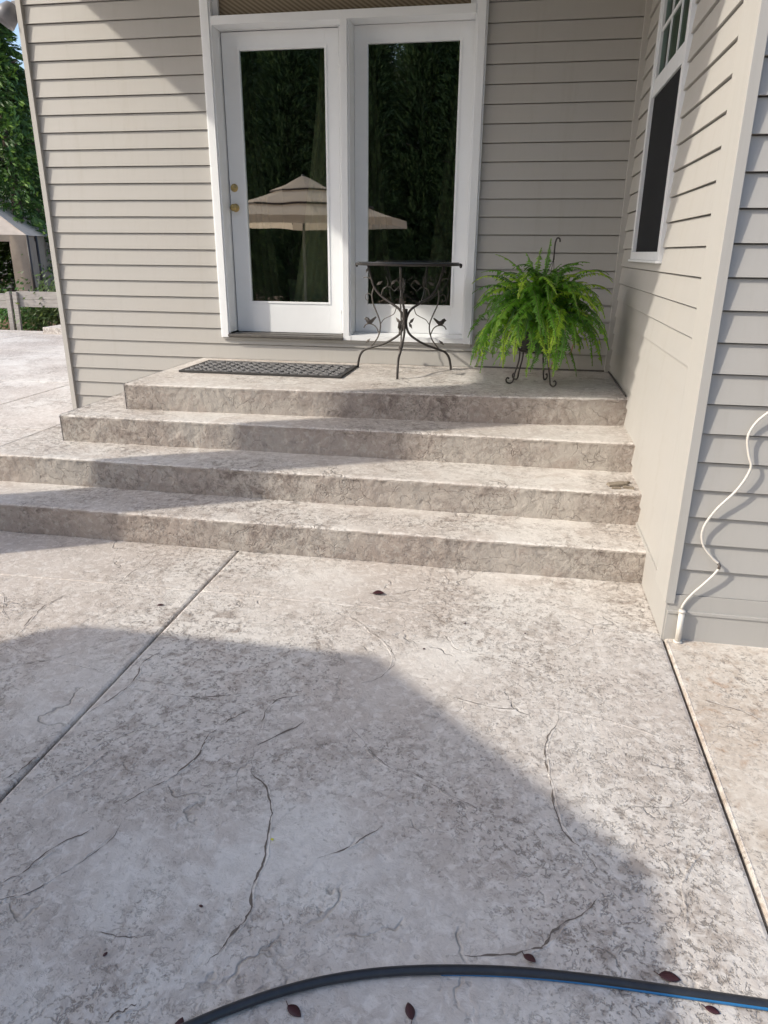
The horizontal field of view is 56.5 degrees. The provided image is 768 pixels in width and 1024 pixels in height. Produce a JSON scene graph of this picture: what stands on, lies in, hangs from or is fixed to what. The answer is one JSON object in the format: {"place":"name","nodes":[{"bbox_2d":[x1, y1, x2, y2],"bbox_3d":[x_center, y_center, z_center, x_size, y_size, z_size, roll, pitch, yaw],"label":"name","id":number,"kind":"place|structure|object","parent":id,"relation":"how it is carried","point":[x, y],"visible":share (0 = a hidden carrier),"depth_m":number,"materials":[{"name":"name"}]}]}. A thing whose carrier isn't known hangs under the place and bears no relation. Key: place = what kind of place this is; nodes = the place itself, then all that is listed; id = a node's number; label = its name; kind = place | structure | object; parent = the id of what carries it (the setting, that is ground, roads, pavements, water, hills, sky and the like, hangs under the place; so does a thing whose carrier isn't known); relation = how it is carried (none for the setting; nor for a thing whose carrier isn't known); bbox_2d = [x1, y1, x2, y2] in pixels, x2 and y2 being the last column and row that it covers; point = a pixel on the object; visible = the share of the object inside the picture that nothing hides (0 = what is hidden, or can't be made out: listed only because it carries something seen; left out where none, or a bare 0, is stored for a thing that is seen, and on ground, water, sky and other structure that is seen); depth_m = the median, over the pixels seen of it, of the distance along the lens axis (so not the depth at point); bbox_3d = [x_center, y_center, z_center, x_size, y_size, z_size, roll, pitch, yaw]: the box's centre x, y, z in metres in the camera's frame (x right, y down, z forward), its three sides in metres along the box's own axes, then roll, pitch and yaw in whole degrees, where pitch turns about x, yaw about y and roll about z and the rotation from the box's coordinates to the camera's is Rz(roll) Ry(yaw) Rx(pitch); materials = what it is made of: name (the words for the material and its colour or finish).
{"place":"outdoors","nodes":[
{"label":"outdoors","id":0,"kind":"place"},
{"bbox_2d":[0,0,24,191],"label":"sky","id":1,"kind":"structure","parent":0,"point":[18,42],"materials":[{"name":"white"}]},
{"bbox_2d":[0,279,58,330],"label":"ground","id":2,"kind":"structure","parent":0,"point":[3,328],"depth_m":16.82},
{"bbox_2d":[0,261,40,292],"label":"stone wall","id":3,"kind":"structure","parent":2,"relation":"on","point":[12,289],"depth_m":24.75,"materials":[{"name":"grey stone"}]},
{"bbox_2d":[0,151,42,283],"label":"conifer","id":4,"kind":"object","parent":2,"relation":"on","point":[1,156],"visible":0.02,"depth_m":27.37,"materials":[{"name":"green plant"}]},
{"bbox_2d":[0,87,45,220],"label":"leafy tree","id":5,"kind":"object","parent":2,"relation":"on","point":[3,95],"visible":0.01,"depth_m":22.00,"materials":[{"name":"green plant"}]},
{"bbox_2d":[0,280,52,329],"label":"shrub","id":6,"kind":"object","parent":2,"relation":"on","point":[2,318],"visible":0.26,"depth_m":15.79,"materials":[{"name":"green plant"}]},
{"bbox_2d":[0,22,53,292],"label":"conifer","id":7,"kind":"object","parent":2,"relation":"on","point":[14,127],"visible":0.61,"depth_m":18.95,"materials":[{"name":"green plant"}]},
{"bbox_2d":[0,197,54,311],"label":"canopy shelter","id":8,"kind":"object","parent":2,"relation":"on","point":[26,240],"visible":0.4,"depth_m":17.87,"materials":[{"name":"fabric"}]},
{"bbox_2d":[0,291,57,330],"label":"board fence","id":9,"kind":"object","parent":2,"relation":"on","point":[8,300],"visible":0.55,"depth_m":14.84,"materials":[{"name":"grey wood"}]},
{"bbox_2d":[2,254,60,330],"bbox_3d":[-6.890,-4.513,15.497,2.487,2.037,2.043,4,20,10],"label":"shrub","id":10,"kind":"object","parent":2,"relation":"on","point":[44,312],"visible":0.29,"depth_m":15.27,"materials":[{"name":"green plant"}]},
{"bbox_2d":[288,279,296,301],"bbox_3d":[-0.715,-1.986,6.583,0.340,0.300,0.140,4,20,10],"label":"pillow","id":11,"kind":"object","parent":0,"point":[292,285],"visible":0.12,"depth_m":6.54,"materials":[{"name":"grey fabric"}]},
{"bbox_2d":[281,296,422,304],"bbox_3d":[-0.354,-1.907,6.887,1.900,0.260,0.920,4,20,10],"label":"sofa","id":12,"kind":"object","parent":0,"point":[410,301],"depth_m":7.02,"materials":[{"name":"grey fabric"}]},
{"bbox_2d":[0,330,767,1023],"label":"patio","id":13,"kind":"structure","parent":0,"point":[428,874],"depth_m":2.24,"materials":[{"name":"concrete"}]},
{"bbox_2d":[43,325,61,333],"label":"concrete block","id":14,"kind":"structure","parent":13,"relation":"on","point":[55,329],"depth_m":14.20,"materials":[{"name":"beige concrete"}]},
{"bbox_2d":[175,1017,183,1023],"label":"fallen leaf","id":15,"kind":"object","parent":13,"relation":"on","point":[180,1020],"visible":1,"depth_m":1.57,"materials":[{"name":"red plant"}]},
{"bbox_2d":[286,1001,300,1016],"bbox_3d":[-0.204,1.113,1.600,0.052,0.004,0.023,16,25,36],"label":"fallen leaf","id":16,"kind":"object","parent":13,"relation":"on","point":[293,1009],"visible":1,"depth_m":1.60,"materials":[{"name":"red plant"}]},
{"bbox_2d":[0,358,645,583],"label":"porch steps","id":17,"kind":"structure","parent":13,"relation":"on","point":[473,468],"depth_m":4.39,"materials":[{"name":"concrete"}]},
{"bbox_2d":[179,360,356,377],"bbox_3d":[-0.890,-1.125,5.602,1.270,0.016,0.565,4,20,10],"label":"door mat","id":18,"kind":"object","parent":17,"relation":"on","point":[277,369],"depth_m":5.54,"materials":[{"name":"rubber"}]},
{"bbox_2d":[355,261,461,378],"bbox_3d":[0.141,-1.440,5.348,0.820,0.807,0.540,4,20,10],"label":"half moon table","id":19,"kind":"object","parent":17,"relation":"on","point":[402,323],"visible":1,"depth_m":5.44,"materials":[{"name":"metal"}]},
{"bbox_2d":[505,335,556,386],"bbox_3d":[1.051,-1.089,5.051,0.361,0.357,0.347,4,20,10],"label":"plant stand","id":20,"kind":"object","parent":17,"relation":"on","point":[520,350],"visible":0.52,"depth_m":5.05,"materials":[{"name":"metal"}]},
{"bbox_2d":[468,237,612,376],"bbox_3d":[1.061,-1.395,4.910,0.971,0.922,1.045,4,20,10],"label":"fern","id":21,"kind":"object","parent":20,"relation":"on","point":[544,316],"visible":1,"depth_m":4.71,"materials":[{"name":"green plant"}]},
{"bbox_2d":[606,481,633,489],"bbox_3d":[1.337,-0.158,4.058,0.146,0.020,0.138,4,20,10],"label":"wood chip pile","id":22,"kind":"object","parent":17,"relation":"on","point":[617,483],"visible":1,"depth_m":4.04,"materials":[{"name":"beige wood"}]},
{"bbox_2d":[371,590,383,593],"bbox_3d":[-0.034,0.401,3.542,0.074,0.016,0.033,2,20,4],"label":"fallen leaf","id":23,"kind":"object","parent":13,"relation":"on","point":[378,592],"visible":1,"depth_m":3.55,"materials":[{"name":"red plant"}]},
{"bbox_2d":[2,555,759,1021],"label":"patio grooves","id":24,"kind":"object","parent":13,"relation":"on","point":[272,813],"visible":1,"depth_m":2.10,"materials":[{"name":"brown"}]},
{"bbox_2d":[0,553,767,1023],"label":"patio lips","id":25,"kind":"object","parent":13,"relation":"on","point":[690,867],"visible":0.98,"depth_m":2.24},
{"bbox_2d":[0,574,767,912],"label":"expansion joint","id":26,"kind":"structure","parent":13,"relation":"on","point":[528,622],"depth_m":3.23,"materials":[{"name":"concrete"}]},
{"bbox_2d":[15,0,767,647],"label":"house","id":27,"kind":"structure","parent":13,"relation":"on","point":[623,144],"depth_m":5.37,"materials":[{"name":"paint"}]},
{"bbox_2d":[0,0,17,30],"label":"security lamp","id":28,"kind":"object","parent":27,"relation":"attached to","point":[8,17],"visible":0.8,"depth_m":5.52,"materials":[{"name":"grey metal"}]},
{"bbox_2d":[240,51,281,300],"bbox_3d":[-1.046,-2.927,5.917,0.400,2.770,0.060,4,20,10],"label":"curtain","id":29,"kind":"object","parent":27,"relation":"hanging from","point":[265,282],"visible":0.52,"depth_m":6.05,"materials":[{"name":"fabric"}]},
{"bbox_2d":[221,28,341,333],"bbox_3d":[-0.800,-2.576,5.739,0.928,2.214,0.115,4,20,10],"label":"door","id":30,"kind":"structure","parent":27,"relation":"in","point":[265,316],"depth_m":5.75,"materials":[{"name":"white paint"}]},
{"bbox_2d":[294,48,328,301],"bbox_3d":[-0.583,-2.895,5.839,0.500,2.770,0.060,4,20,10],"label":"curtain","id":31,"kind":"object","parent":27,"relation":"hanging from","point":[312,282],"visible":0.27,"depth_m":6.01,"materials":[{"name":"grey fabric"}]},
{"bbox_2d":[368,44,394,332],"bbox_3d":[-0.052,-2.857,5.749,0.380,2.770,0.064,4,20,10],"label":"curtain","id":32,"kind":"object","parent":27,"relation":"hanging from","point":[378,246],"visible":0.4,"depth_m":5.88,"materials":[{"name":"fabric"}]},
{"bbox_2d":[419,43,459,334],"bbox_3d":[0.509,-2.818,5.655,0.440,2.770,0.063,4,20,10],"label":"curtain","id":33,"kind":"object","parent":27,"relation":"hanging from","point":[441,250],"visible":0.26,"depth_m":5.83,"materials":[{"name":"grey fabric"}]},
{"bbox_2d":[628,0,697,263],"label":"window","id":34,"kind":"structure","parent":27,"relation":"in","point":[674,38],"depth_m":4.07,"materials":[{"name":"white plastic"}]},
{"bbox_2d":[681,412,767,608],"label":"wall cable","id":35,"kind":"object","parent":27,"relation":"attached to","point":[719,506],"depth_m":2.92,"materials":[{"name":"plastic"}]},
{"bbox_2d":[405,1002,414,1023],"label":"fallen leaf","id":36,"kind":"object","parent":13,"relation":"on","point":[409,1010],"visible":1,"depth_m":1.60,"materials":[{"name":"red plant"}]},
{"bbox_2d":[181,964,767,1023],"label":"garden hose","id":37,"kind":"object","parent":13,"relation":"on","point":[655,988],"visible":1,"depth_m":1.65,"materials":[{"name":"rubber"}]},
{"bbox_2d":[522,951,535,961],"bbox_3d":[0.347,1.070,1.719,0.020,0.012,0.045,-15,25,-37],"label":"fallen leaf","id":38,"kind":"object","parent":13,"relation":"on","point":[530,957],"visible":1,"depth_m":1.72,"materials":[{"name":"red plant"}]},
{"bbox_2d":[654,971,680,981],"bbox_3d":[0.666,1.092,1.681,0.059,0.005,0.026,6,21,15],"label":"fallen leaf","id":39,"kind":"object","parent":13,"relation":"on","point":[669,976],"visible":1,"depth_m":1.68,"materials":[{"name":"red plant"}]},
{"bbox_2d":[702,1004,719,1013],"bbox_3d":[0.735,1.119,1.609,0.040,0.004,0.018,11,22,26],"label":"fallen leaf","id":40,"kind":"object","parent":13,"relation":"on","point":[711,1009],"visible":1,"depth_m":1.61,"materials":[{"name":"red plant"}]},
{"bbox_2d":[663,639,767,932],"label":"patio strip","id":41,"kind":"object","parent":13,"relation":"attached to","point":[734,676],"visible":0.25,"depth_m":2.58,"materials":[{"name":"concrete"}]},
{"bbox_2d":[673,608,685,643],"bbox_3d":[1.287,0.496,3.108,0.037,0.157,0.038,4,20,10],"label":"conduit pipe","id":42,"kind":"object","parent":41,"relation":"on","point":[679,627],"visible":1,"depth_m":3.10,"materials":[{"name":"white plastic"}]},
{"bbox_2d":[665,649,767,933],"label":"patio joints","id":43,"kind":"object","parent":13,"relation":"on","point":[720,802],"depth_m":2.24,"materials":[{"name":"grey"}]}
]}

